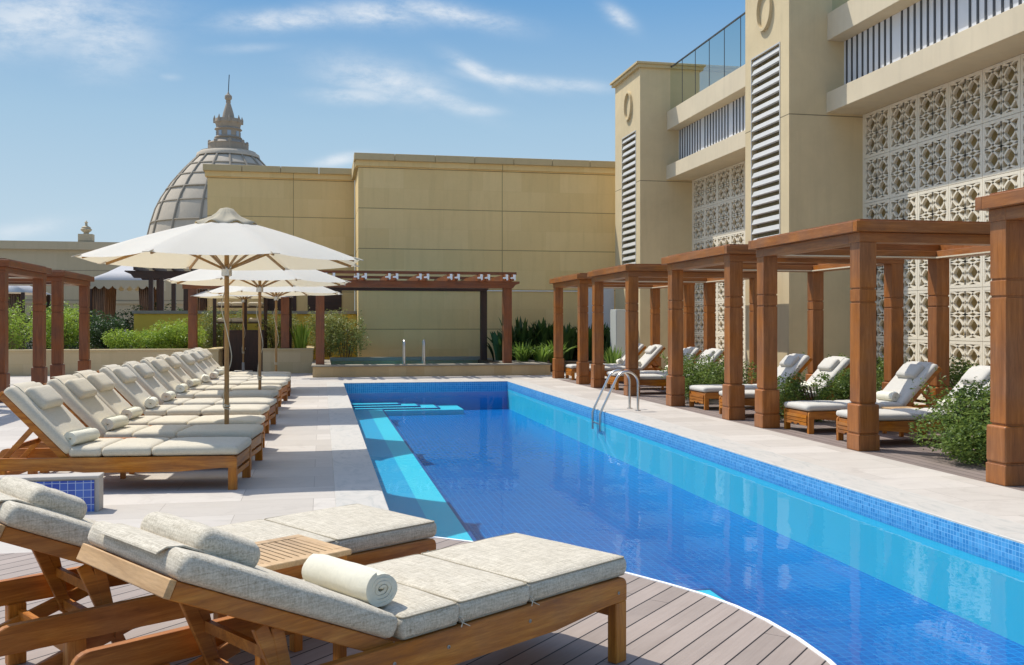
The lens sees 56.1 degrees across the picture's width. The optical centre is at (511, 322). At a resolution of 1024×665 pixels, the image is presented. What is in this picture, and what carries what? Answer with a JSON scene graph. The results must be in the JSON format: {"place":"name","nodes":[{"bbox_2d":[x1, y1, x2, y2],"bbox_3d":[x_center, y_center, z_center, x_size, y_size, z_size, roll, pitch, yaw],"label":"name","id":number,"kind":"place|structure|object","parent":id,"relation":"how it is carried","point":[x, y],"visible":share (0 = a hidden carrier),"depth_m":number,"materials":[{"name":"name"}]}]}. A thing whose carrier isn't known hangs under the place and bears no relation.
{"place":"outdoors","nodes":[
{"label":"outdoors","id":0,"kind":"place"},
{"bbox_2d":[0,240,190,348],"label":"boundary wall","id":1,"kind":"structure","parent":0,"point":[55,255],"depth_m":42.02,"materials":[{"name":"stone"}]},
{"bbox_2d":[78,220,94,241],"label":"urn finial","id":2,"kind":"object","parent":1,"relation":"on","point":[86,236],"visible":0.99,"depth_m":42.20,"materials":[{"name":"stone"}]},
{"bbox_2d":[147,75,265,234],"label":"domed tower","id":3,"kind":"structure","parent":0,"point":[182,201],"depth_m":105.35,"materials":[{"name":"stone"}]},
{"bbox_2d":[0,0,744,241],"label":"sky","id":4,"kind":"structure","parent":0,"point":[103,103],"materials":[{"name":"blue"}]},
{"bbox_2d":[0,538,829,664],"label":"timber deck","id":5,"kind":"structure","parent":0,"point":[666,624],"depth_m":4.55,"materials":[{"name":"wood"}]},
{"bbox_2d":[0,476,436,664],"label":"sun lounger","id":6,"kind":"object","parent":5,"relation":"on","point":[49,527],"visible":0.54,"depth_m":3.94,"materials":[{"name":"fabric"}]},
{"bbox_2d":[213,534,351,664],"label":"side table","id":7,"kind":"object","parent":5,"relation":"on","point":[288,555],"visible":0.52,"depth_m":4.12,"materials":[{"name":"brown wood"}]},
{"bbox_2d":[70,512,626,664],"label":"sun lounger","id":8,"kind":"object","parent":5,"relation":"on","point":[455,604],"visible":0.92,"depth_m":3.44,"materials":[{"name":"fabric"}]},
{"bbox_2d":[302,554,396,606],"bbox_3d":[-0.619,0.961,3.611,0.148,0.136,0.432,0,0,-45],"label":"rolled towel","id":9,"kind":"object","parent":8,"relation":"on","point":[374,587],"visible":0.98,"depth_m":3.50,"materials":[{"name":"fabric"}]},
{"bbox_2d":[430,537,835,664],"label":"deck edge strip","id":10,"kind":"object","parent":5,"relation":"attached to","point":[817,652],"visible":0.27,"depth_m":4.98,"materials":[{"name":"white"}]},
{"bbox_2d":[352,152,614,357],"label":"garden wall","id":11,"kind":"structure","parent":0,"point":[536,225],"depth_m":32.24,"materials":[{"name":"stone"}]},
{"bbox_2d":[588,288,613,328],"bbox_3d":[3.060,0.140,33.069,0.950,2.720,0.090,0,0,-11],"label":"service door","id":12,"kind":"structure","parent":11,"relation":"attached to","point":[608,305],"depth_m":33.10,"materials":[{"name":"grey"}]},
{"bbox_2d":[588,288,613,328],"bbox_3d":[3.056,0.140,33.089,0.950,2.720,0.050,0,0,-11],"label":"door leaf","id":13,"kind":"structure","parent":12,"relation":"in","point":[608,305],"depth_m":33.11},
{"bbox_2d":[0,371,1023,553],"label":"stone terrace","id":14,"kind":"structure","parent":0,"point":[292,472],"depth_m":9.56,"materials":[{"name":"stone"}]},
{"bbox_2d":[0,258,51,401],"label":"pergola","id":15,"kind":"object","parent":14,"relation":"on","point":[14,269],"visible":0.79,"depth_m":20.03,"materials":[{"name":"red wood"}]},
{"bbox_2d":[8,286,50,349],"bbox_3d":[-18.566,-0.250,34.042,3.400,3.500,3.400,0,0,-11],"label":"canopy tent","id":16,"kind":"object","parent":14,"relation":"on","point":[19,292],"visible":0.27,"depth_m":32.83,"materials":[{"name":"white fabric"}]},
{"bbox_2d":[9,270,93,379],"bbox_3d":[-12.080,0.140,23.119,3.160,2.720,2.950,0,0,-11],"label":"pergola","id":17,"kind":"object","parent":14,"relation":"on","point":[57,281],"visible":0.73,"depth_m":22.24,"materials":[{"name":"red wood"}]},
{"bbox_2d":[0,472,103,511],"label":"tiled block","id":18,"kind":"structure","parent":14,"relation":"on","point":[87,488],"depth_m":7.62,"materials":[{"name":"tile"}]},
{"bbox_2d":[25,302,110,348],"bbox_3d":[-16.252,0.342,35.013,3.067,2.320,1.562,0,0,-11],"label":"hedge","id":19,"kind":"object","parent":14,"relation":"on","point":[65,308],"visible":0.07,"depth_m":34.97,"materials":[{"name":"green plant"}]},
{"bbox_2d":[8,346,223,375],"bbox_3d":[-15.342,1.130,28.651,13.070,0.740,3.630,0,0,-11],"label":"stone planter","id":20,"kind":"object","parent":14,"relation":"on","point":[20,362],"visible":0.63,"depth_m":27.50,"materials":[{"name":"stone"}]},
{"bbox_2d":[8,297,32,349],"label":"shrub","id":21,"kind":"object","parent":20,"relation":"in","point":[17,320],"visible":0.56,"depth_m":28.28,"materials":[{"name":"green plant"}]},
{"bbox_2d":[25,301,90,348],"bbox_3d":[-13.447,0.107,28.580,1.811,1.568,1.730,0,0,-11],"label":"shrub","id":22,"kind":"object","parent":20,"relation":"in","point":[69,329],"visible":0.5,"depth_m":28.34,"materials":[{"name":"green plant"}]},
{"bbox_2d":[90,311,126,348],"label":"shrub","id":23,"kind":"object","parent":20,"relation":"on","point":[97,332],"visible":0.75,"depth_m":29.53,"materials":[{"name":"green plant"}]},
{"bbox_2d":[101,327,171,348],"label":"shrub","id":24,"kind":"object","parent":20,"relation":"on","point":[135,340],"visible":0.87,"depth_m":28.82,"materials":[{"name":"green plant"}]},
{"bbox_2d":[147,318,207,348],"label":"shrub","id":25,"kind":"object","parent":20,"relation":"on","point":[177,333],"visible":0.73,"depth_m":29.19,"materials":[{"name":"green plant"}]},
{"bbox_2d":[198,306,241,348],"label":"shrub","id":26,"kind":"object","parent":20,"relation":"on","point":[210,330],"visible":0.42,"depth_m":30.76,"materials":[{"name":"green plant"}]},
{"bbox_2d":[182,284,288,348],"bbox_3d":[-8.133,-0.190,28.462,3.100,1.900,0.240,0,0,-11],"label":"planter pergola","id":27,"kind":"object","parent":20,"relation":"on","point":[192,321],"visible":0.75,"depth_m":28.12,"materials":[{"name":"red wood"}]},
{"bbox_2d":[0,381,251,489],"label":"sun lounger","id":28,"kind":"object","parent":14,"relation":"on","point":[45,415],"visible":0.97,"depth_m":8.57,"materials":[{"name":"fabric"}]},
{"bbox_2d":[64,427,99,444],"bbox_3d":[-3.913,1.028,8.728,0.145,0.133,0.392,0,0,7],"label":"rolled towel","id":29,"kind":"object","parent":28,"relation":"on","point":[81,436],"visible":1,"depth_m":8.65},
{"bbox_2d":[89,266,164,348],"bbox_3d":[-15.322,-0.450,38.253,2.500,3.900,2.500,0,0,-11],"label":"canopy tent","id":30,"kind":"object","parent":14,"relation":"on","point":[104,287],"visible":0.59,"depth_m":37.20,"materials":[{"name":"white fabric"}]},
{"bbox_2d":[23,375,262,472],"bbox_3d":[-3.846,1.024,10.035,2.344,0.950,0.734,0,0,-5],"label":"row lounger","id":31,"kind":"object","parent":14,"relation":"on","point":[84,405],"visible":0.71,"depth_m":9.78,"materials":[{"name":"fabric"}]},
{"bbox_2d":[101,414,128,429],"bbox_3d":[-4.104,1.027,9.917,0.153,0.141,0.372,0,0,2],"label":"rolled towel","id":32,"kind":"object","parent":31,"relation":"on","point":[114,422],"visible":1,"depth_m":9.82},
{"bbox_2d":[111,300,182,341],"bbox_3d":[-14.222,0.306,37.691,3.064,2.511,1.604,0,0,-11],"label":"hedge","id":33,"kind":"object","parent":14,"relation":"on","point":[129,327],"visible":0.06,"depth_m":37.49,"materials":[{"name":"green plant"}]},
{"bbox_2d":[73,370,264,455],"bbox_3d":[-4.093,1.024,11.091,2.344,0.950,0.734,0,0,-6],"label":"row lounger","id":34,"kind":"object","parent":14,"relation":"on","point":[111,397],"visible":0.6,"depth_m":10.90,"materials":[{"name":"fabric"}]},
{"bbox_2d":[121,406,142,418],"bbox_3d":[-4.351,1.028,10.983,0.145,0.133,0.392,0,0,-4],"label":"rolled towel","id":35,"kind":"object","parent":34,"relation":"on","point":[132,412],"visible":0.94,"depth_m":10.86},
{"bbox_2d":[96,364,269,433],"bbox_3d":[-4.420,1.024,12.590,2.344,0.950,0.734,0,0,-5],"label":"row lounger","id":36,"kind":"object","parent":14,"relation":"on","point":[129,389],"visible":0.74,"depth_m":12.32,"materials":[{"name":"fabric"}]},
{"bbox_2d":[144,396,158,407],"bbox_3d":[-4.675,1.027,12.449,0.153,0.141,0.372,0,0,-15],"label":"rolled towel","id":37,"kind":"object","parent":36,"relation":"on","point":[151,402],"visible":1,"depth_m":12.28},
{"bbox_2d":[124,267,267,310],"bbox_3d":[-10.975,-0.230,34.322,5.100,3.460,2.600,0,0,-11],"label":"curtained pergola","id":38,"kind":"object","parent":14,"relation":"on","point":[159,275],"visible":0.12,"depth_m":33.27,"materials":[{"name":"brown wood"}]},
{"bbox_2d":[121,361,275,424],"bbox_3d":[-4.606,1.024,13.730,2.344,0.950,0.734,0,0,-6],"label":"row lounger","id":39,"kind":"object","parent":14,"relation":"on","point":[149,382],"visible":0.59,"depth_m":13.50,"materials":[{"name":"fabric"}]},
{"bbox_2d":[161,390,175,400],"bbox_3d":[-4.858,1.028,13.581,0.145,0.133,0.392,0,0,-9],"label":"rolled towel","id":40,"kind":"object","parent":39,"relation":"on","point":[168,395],"visible":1,"depth_m":13.40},
{"bbox_2d":[139,357,278,415],"bbox_3d":[-4.972,1.024,15.346,2.344,0.950,0.734,0,0,-5],"label":"row lounger","id":41,"kind":"object","parent":14,"relation":"on","point":[165,377],"visible":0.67,"depth_m":15.08,"materials":[{"name":"fabric"}]},
{"bbox_2d":[71,208,362,423],"bbox_3d":[-3.147,0.115,10.591,2.939,2.770,2.939,0,0,-11],"label":"parasol","id":42,"kind":"object","parent":14,"relation":"on","point":[226,241],"visible":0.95,"depth_m":10.25,"materials":[{"name":"fabric"}]},
{"bbox_2d":[156,354,281,406],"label":"row lounger","id":43,"kind":"object","parent":14,"relation":"on","point":[177,371],"visible":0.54,"depth_m":16.46,"materials":[{"name":"fabric"}]},
{"bbox_2d":[171,352,287,403],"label":"row lounger","id":44,"kind":"object","parent":14,"relation":"on","point":[191,368],"visible":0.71,"depth_m":17.81,"materials":[{"name":"fabric"}]},
{"bbox_2d":[183,350,290,398],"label":"row lounger","id":45,"kind":"object","parent":14,"relation":"on","point":[201,364],"visible":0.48,"depth_m":19.01,"materials":[{"name":"fabric"}]},
{"bbox_2d":[213,298,266,347],"bbox_3d":[-8.595,0.200,30.410,1.650,2.600,0.400,0,0,-11],"label":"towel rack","id":46,"kind":"object","parent":14,"relation":"on","point":[215,307],"visible":0.61,"depth_m":30.23,"materials":[{"name":"brown wood"}]},
{"bbox_2d":[190,349,290,391],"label":"row lounger","id":47,"kind":"object","parent":14,"relation":"on","point":[206,361],"visible":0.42,"depth_m":20.14,"materials":[{"name":"fabric"}]},
{"bbox_2d":[192,289,292,371],"bbox_3d":[-8.083,0.046,28.880,2.939,2.908,2.939,0,0,-13],"label":"parasol","id":48,"kind":"object","parent":14,"relation":"on","point":[206,294],"visible":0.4,"depth_m":28.86,"materials":[{"name":"fabric"}]},
{"bbox_2d":[195,347,290,374],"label":"row lounger","id":49,"kind":"object","parent":14,"relation":"on","point":[211,359],"visible":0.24,"depth_m":21.18,"materials":[{"name":"fabric"}]},
{"bbox_2d":[223,330,264,371],"bbox_3d":[-8.303,0.860,29.785,1.220,1.280,0.538,0,0,-11],"label":"towel cabinet","id":50,"kind":"object","parent":14,"relation":"on","point":[250,348],"visible":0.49,"depth_m":29.55,"materials":[{"name":"brown wood"}]},
{"bbox_2d":[132,311,356,358],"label":"ochre wall","id":51,"kind":"structure","parent":14,"relation":"on","point":[145,319],"depth_m":31.74,"materials":[{"name":"paint"}]},
{"bbox_2d":[164,269,349,389],"bbox_3d":[-4.225,0.115,16.086,2.939,2.770,2.939,0,0,-14],"label":"parasol","id":52,"kind":"object","parent":14,"relation":"on","point":[259,280],"visible":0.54,"depth_m":15.74,"materials":[{"name":"white fabric"}]},
{"bbox_2d":[207,286,342,370],"bbox_3d":[-5.361,0.115,21.824,2.939,2.770,2.939,0,0,-7],"label":"parasol","id":53,"kind":"object","parent":14,"relation":"on","point":[276,293],"visible":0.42,"depth_m":21.40,"materials":[{"name":"fabric"}]},
{"bbox_2d":[203,164,354,310],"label":"garden wall","id":54,"kind":"structure","parent":14,"relation":"on","point":[316,205],"depth_m":34.34,"materials":[{"name":"stone"}]},
{"bbox_2d":[263,346,314,372],"bbox_3d":[-7.009,1.130,30.301,1.500,0.740,3.630,0,0,-11],"label":"stone planter","id":55,"kind":"object","parent":14,"relation":"on","point":[295,360],"visible":0.76,"depth_m":28.56,"materials":[{"name":"stone"}]},
{"bbox_2d":[255,308,304,347],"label":"shrub","id":56,"kind":"object","parent":55,"relation":"in","point":[270,333],"visible":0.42,"depth_m":30.59,"materials":[{"name":"green plant"}]},
{"bbox_2d":[289,322,311,347],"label":"strappy plant","id":57,"kind":"object","parent":55,"relation":"in","point":[301,335],"visible":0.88,"depth_m":28.91,"materials":[{"name":"green plant"}]},
{"bbox_2d":[303,307,349,356],"bbox_3d":[-6.012,0.280,31.155,1.635,1.682,1.336,0,0,-11],"label":"shrub","id":58,"kind":"object","parent":55,"relation":"in","point":[313,329],"visible":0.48,"depth_m":30.95,"materials":[{"name":"green plant"}]},
{"bbox_2d":[312,356,550,377],"bbox_3d":[-2.608,1.300,29.133,6.760,0.400,4.430,0,0,-11],"label":"raised basin","id":59,"kind":"object","parent":14,"relation":"on","point":[396,367],"visible":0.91,"depth_m":27.23,"materials":[{"name":"stone"}]},
{"bbox_2d":[324,310,371,356],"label":"shrub","id":60,"kind":"object","parent":59,"relation":"on","point":[356,335],"visible":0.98,"depth_m":30.57,"materials":[{"name":"green plant"}]},
{"bbox_2d":[289,270,519,364],"bbox_3d":[-3.642,-0.147,28.483,7.320,2.625,3.905,0,0,-11],"label":"rafter pergola","id":61,"kind":"object","parent":59,"relation":"on","point":[484,282],"visible":0.76,"depth_m":27.61,"materials":[{"name":"red wood"}]},
{"bbox_2d":[478,358,606,371],"bbox_3d":[1.192,1.349,31.048,4.400,0.298,3.250,0,0,-11],"label":"planting bed","id":62,"kind":"object","parent":14,"relation":"on","point":[551,370],"visible":0.14,"depth_m":29.79,"materials":[{"name":"soil"}]},
{"bbox_2d":[486,330,529,360],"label":"broad leaved plant","id":63,"kind":"object","parent":62,"relation":"on","point":[496,340],"visible":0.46,"depth_m":29.86,"materials":[{"name":"green plant"}]},
{"bbox_2d":[499,316,546,359],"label":"broad leaved plant","id":64,"kind":"object","parent":62,"relation":"on","point":[518,331],"visible":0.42,"depth_m":30.48,"materials":[{"name":"green plant"}]},
{"bbox_2d":[512,341,540,361],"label":"strappy plant","id":65,"kind":"object","parent":62,"relation":"in","point":[523,353],"visible":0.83,"depth_m":28.89,"materials":[{"name":"green plant"}]},
{"bbox_2d":[528,343,553,362],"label":"strappy plant","id":66,"kind":"object","parent":62,"relation":"in","point":[540,355],"visible":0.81,"depth_m":28.85,"materials":[{"name":"green plant"}]},
{"bbox_2d":[520,317,563,359],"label":"broad leaved plant","id":67,"kind":"object","parent":62,"relation":"on","point":[543,335],"visible":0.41,"depth_m":30.80,"materials":[{"name":"green plant"}]},
{"bbox_2d":[547,322,577,359],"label":"broad leaved plant","id":68,"kind":"object","parent":62,"relation":"on","point":[569,339],"visible":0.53,"depth_m":30.77,"materials":[{"name":"green plant"}]},
{"bbox_2d":[570,322,609,359],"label":"broad leaved plant","id":69,"kind":"object","parent":62,"relation":"on","point":[590,342],"visible":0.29,"depth_m":30.66,"materials":[{"name":"green plant"}]},
{"bbox_2d":[588,327,609,359],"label":"broad leaved plant","id":70,"kind":"object","parent":62,"relation":"on","point":[607,342],"visible":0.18,"depth_m":30.70,"materials":[{"name":"green plant"}]},
{"bbox_2d":[604,346,623,363],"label":"strappy plant","id":71,"kind":"object","parent":14,"relation":"on","point":[612,357],"visible":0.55,"depth_m":28.61,"materials":[{"name":"green plant"}]},
{"bbox_2d":[592,369,640,431],"bbox_3d":[1.792,1.325,16.538,0.741,1.031,0.550,0,0,-11],"label":"pool ladder","id":72,"kind":"object","parent":14,"relation":"on","point":[626,372],"visible":1,"depth_m":16.36,"materials":[{"name":"metal"}]},
{"bbox_2d":[610,309,625,358],"bbox_3d":[3.437,0.540,30.136,0.550,1.920,0.612,0,0,-11],"label":"electrical cabinet","id":73,"kind":"object","parent":14,"relation":"on","point":[617,327],"visible":0.3,"depth_m":29.83,"materials":[{"name":"metal"}]},
{"bbox_2d":[326,380,1023,543],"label":"pool coping","id":74,"kind":"object","parent":14,"relation":"on","point":[356,480],"visible":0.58,"depth_m":9.94,"materials":[{"name":"stone"}]},
{"bbox_2d":[344,382,506,392],"bbox_3d":[-2.161,1.636,24.342,4.156,0.248,0.024,0,0,-11],"label":"tile band end","id":75,"kind":"object","parent":74,"relation":"attached to","point":[422,387],"visible":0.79,"depth_m":24.32,"materials":[{"name":"tile"}]},
{"bbox_2d":[803,352,907,391],"bbox_3d":[6.353,0.997,17.665,1.066,1.040,3.071,0,0,-11],"label":"leafy bush","id":76,"kind":"object","parent":14,"relation":"on","point":[880,372],"visible":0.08,"depth_m":16.80,"materials":[{"name":"green plant"}]},
{"bbox_2d":[949,356,989,404],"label":"leafy bush","id":77,"kind":"object","parent":14,"relation":"on","point":[954,378],"visible":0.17,"depth_m":14.83,"materials":[{"name":"green plant"}]},
{"bbox_2d":[389,408,1023,664],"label":"pool floor","id":78,"kind":"structure","parent":0,"point":[495,472],"depth_m":9.93,"materials":[{"name":"blue tile"}]},
{"bbox_2d":[353,410,435,536],"bbox_3d":[-1.978,2.105,14.033,0.530,0.210,16.300,0,0,-11],"label":"shelf border","id":79,"kind":"object","parent":78,"relation":"on","point":[399,496],"visible":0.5,"depth_m":12.83,"materials":[{"name":"tile"}]},
{"bbox_2d":[347,391,506,408],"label":"pool end wall","id":80,"kind":"structure","parent":78,"relation":"on","point":[482,400],"depth_m":24.43,"materials":[{"name":"tile"}]},
{"bbox_2d":[369,405,724,600],"bbox_3d":[-0.752,2.105,13.758,2.830,0.210,21.285,0,0,-11],"label":"pool shelf","id":81,"kind":"object","parent":78,"relation":"on","point":[434,506],"visible":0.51,"depth_m":12.42,"materials":[{"name":"tile"}]},
{"bbox_2d":[353,404,439,409],"bbox_3d":[-2.967,2.068,23.559,2.290,0.031,1.194,0,0,-11],"label":"pool step","id":82,"kind":"object","parent":81,"relation":"on","point":[429,406],"visible":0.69,"depth_m":23.07,"materials":[{"name":"tile"}]},
{"bbox_2d":[352,403,420,407],"bbox_3d":[-3.217,2.054,23.663,1.840,0.061,0.894,0,0,-11],"label":"pool step","id":83,"kind":"object","parent":82,"relation":"on","point":[402,405],"visible":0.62,"depth_m":23.30,"materials":[{"name":"tile"}]},
{"bbox_2d":[351,402,400,405],"bbox_3d":[-3.467,2.038,23.766,1.390,0.091,0.593,0,0,-11],"label":"pool step","id":84,"kind":"object","parent":83,"relation":"on","point":[376,404],"visible":0.43,"depth_m":23.60,"materials":[{"name":"tile"}]},
{"bbox_2d":[382,409,736,604],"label":"shelf edge tiles","id":85,"kind":"object","parent":81,"relation":"attached to","point":[473,537],"visible":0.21,"depth_m":10.54,"materials":[{"name":"blue tile"}]},
{"bbox_2d":[507,389,1023,645],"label":"pool side wall","id":86,"kind":"structure","parent":78,"relation":"on","point":[984,593],"depth_m":8.93,"materials":[{"name":"tile"}]},
{"bbox_2d":[507,382,1023,572],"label":"tile band side","id":87,"kind":"object","parent":86,"relation":"attached to","point":[997,549],"visible":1,"depth_m":8.91,"materials":[{"name":"tile"}]},
{"bbox_2d":[562,379,1023,490],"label":"pergola floor","id":88,"kind":"structure","parent":0,"point":[895,446],"depth_m":12.37,"materials":[{"name":"stone"}]},
{"bbox_2d":[566,343,653,379],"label":"lounger","id":89,"kind":"object","parent":88,"relation":"on","point":[570,369],"visible":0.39,"depth_m":25.50,"materials":[{"name":"fabric"}]},
{"bbox_2d":[549,273,695,383],"bbox_3d":[2.853,0.140,25.082,3.160,2.720,2.900,0,0,-11],"label":"pergola","id":90,"kind":"object","parent":88,"relation":"on","point":[582,282],"visible":0.74,"depth_m":24.11,"materials":[{"name":"brown wood"}]},
{"bbox_2d":[589,344,665,382],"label":"lounger","id":91,"kind":"object","parent":88,"relation":"on","point":[649,357],"visible":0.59,"depth_m":24.24,"materials":[{"name":"fabric"}]},
{"bbox_2d":[607,347,701,389],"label":"lounger","id":92,"kind":"object","parent":88,"relation":"on","point":[693,350],"visible":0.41,"depth_m":21.78,"materials":[{"name":"fabric"}]},
{"bbox_2d":[587,264,757,395],"bbox_3d":[3.591,0.140,21.354,3.160,2.720,2.900,0,0,-11],"label":"pergola","id":93,"kind":"object","parent":88,"relation":"on","point":[631,276],"visible":0.68,"depth_m":20.37,"materials":[{"name":"brown wood"}]},
{"bbox_2d":[640,348,723,385],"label":"lounger","id":94,"kind":"object","parent":88,"relation":"on","point":[652,379],"visible":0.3,"depth_m":20.25,"materials":[{"name":"fabric"}]},
{"bbox_2d":[685,369,717,402],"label":"leafy bush","id":95,"kind":"object","parent":88,"relation":"on","point":[690,382],"visible":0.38,"depth_m":17.92,"materials":[{"name":"green plant"}]},
{"bbox_2d":[659,350,756,399],"bbox_3d":[3.907,1.015,18.958,2.052,0.978,1.818,0,0,-11],"label":"leafy bush","id":96,"kind":"object","parent":88,"relation":"on","point":[692,368],"visible":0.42,"depth_m":18.63,"materials":[{"name":"green plant"}]},
{"bbox_2d":[689,353,812,409],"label":"lounger","id":97,"kind":"object","parent":88,"relation":"on","point":[788,365],"visible":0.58,"depth_m":16.91,"materials":[{"name":"fabric"}]},
{"bbox_2d":[661,244,903,419],"bbox_3d":[4.562,0.140,16.449,3.160,2.720,2.900,0,0,-11],"label":"pergola","id":98,"kind":"object","parent":88,"relation":"on","point":[733,262],"visible":0.69,"depth_m":15.45,"materials":[{"name":"brown wood"}]},
{"bbox_2d":[719,356,849,413],"bbox_3d":[4.606,1.028,15.702,2.324,0.945,0.694,0,0,-11],"label":"lounger","id":99,"kind":"object","parent":88,"relation":"on","point":[832,366],"visible":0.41,"depth_m":15.60,"materials":[{"name":"fabric"}]},
{"bbox_2d":[777,365,878,421],"bbox_3d":[4.724,1.075,14.716,1.800,0.865,0.794,0,0,-11],"label":"leafy bush","id":100,"kind":"object","parent":88,"relation":"on","point":[841,391],"visible":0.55,"depth_m":14.64,"materials":[{"name":"green plant"}]},
{"bbox_2d":[784,361,941,433],"bbox_3d":[5.058,1.028,13.539,2.324,0.945,0.694,0,0,-12],"label":"lounger","id":101,"kind":"object","parent":88,"relation":"on","point":[807,413],"visible":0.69,"depth_m":13.37,"materials":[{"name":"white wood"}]},
{"bbox_2d":[876,390,899,400],"bbox_3d":[5.309,1.033,13.573,0.153,0.141,0.372,0,0,-17],"label":"rolled towel","id":102,"kind":"object","parent":101,"relation":"on","point":[888,395],"visible":0.99,"depth_m":13.49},
{"bbox_2d":[748,219,989,450],"bbox_3d":[5.271,0.140,12.869,3.160,2.720,2.900,0,0,-11],"label":"pergola","id":103,"kind":"object","parent":88,"relation":"on","point":[862,245],"visible":0.89,"depth_m":12.07,"materials":[{"name":"brown wood"}]},
{"bbox_2d":[881,406,925,436],"bbox_3d":[5.251,1.320,12.865,0.399,0.360,0.459,0,0,-11],"label":"side table","id":104,"kind":"object","parent":88,"relation":"on","point":[901,434],"visible":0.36,"depth_m":12.97,"materials":[{"name":"brown wood"}]},
{"bbox_2d":[836,365,989,439],"bbox_3d":[5.349,1.028,12.187,2.324,0.945,0.694,0,0,-11],"label":"sun lounger","id":105,"kind":"object","parent":88,"relation":"on","point":[896,420],"visible":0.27,"depth_m":12.03,"materials":[{"name":"fabric"}]},
{"bbox_2d":[907,367,991,466],"bbox_3d":[5.154,1.008,10.555,1.741,1.002,1.535,0,0,-11],"label":"leafy bush","id":106,"kind":"object","parent":88,"relation":"on","point":[973,418],"visible":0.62,"depth_m":10.32,"materials":[{"name":"green plant"}]},
{"bbox_2d":[975,187,1023,485],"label":"pergola","id":107,"kind":"object","parent":88,"relation":"on","point":[1005,444],"visible":1,"depth_m":8.87,"materials":[{"name":"brown wood"}]},
{"bbox_2d":[610,0,1023,399],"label":"hotel building","id":108,"kind":"structure","parent":0,"point":[809,114],"depth_m":20.21,"materials":[{"name":"paint"}]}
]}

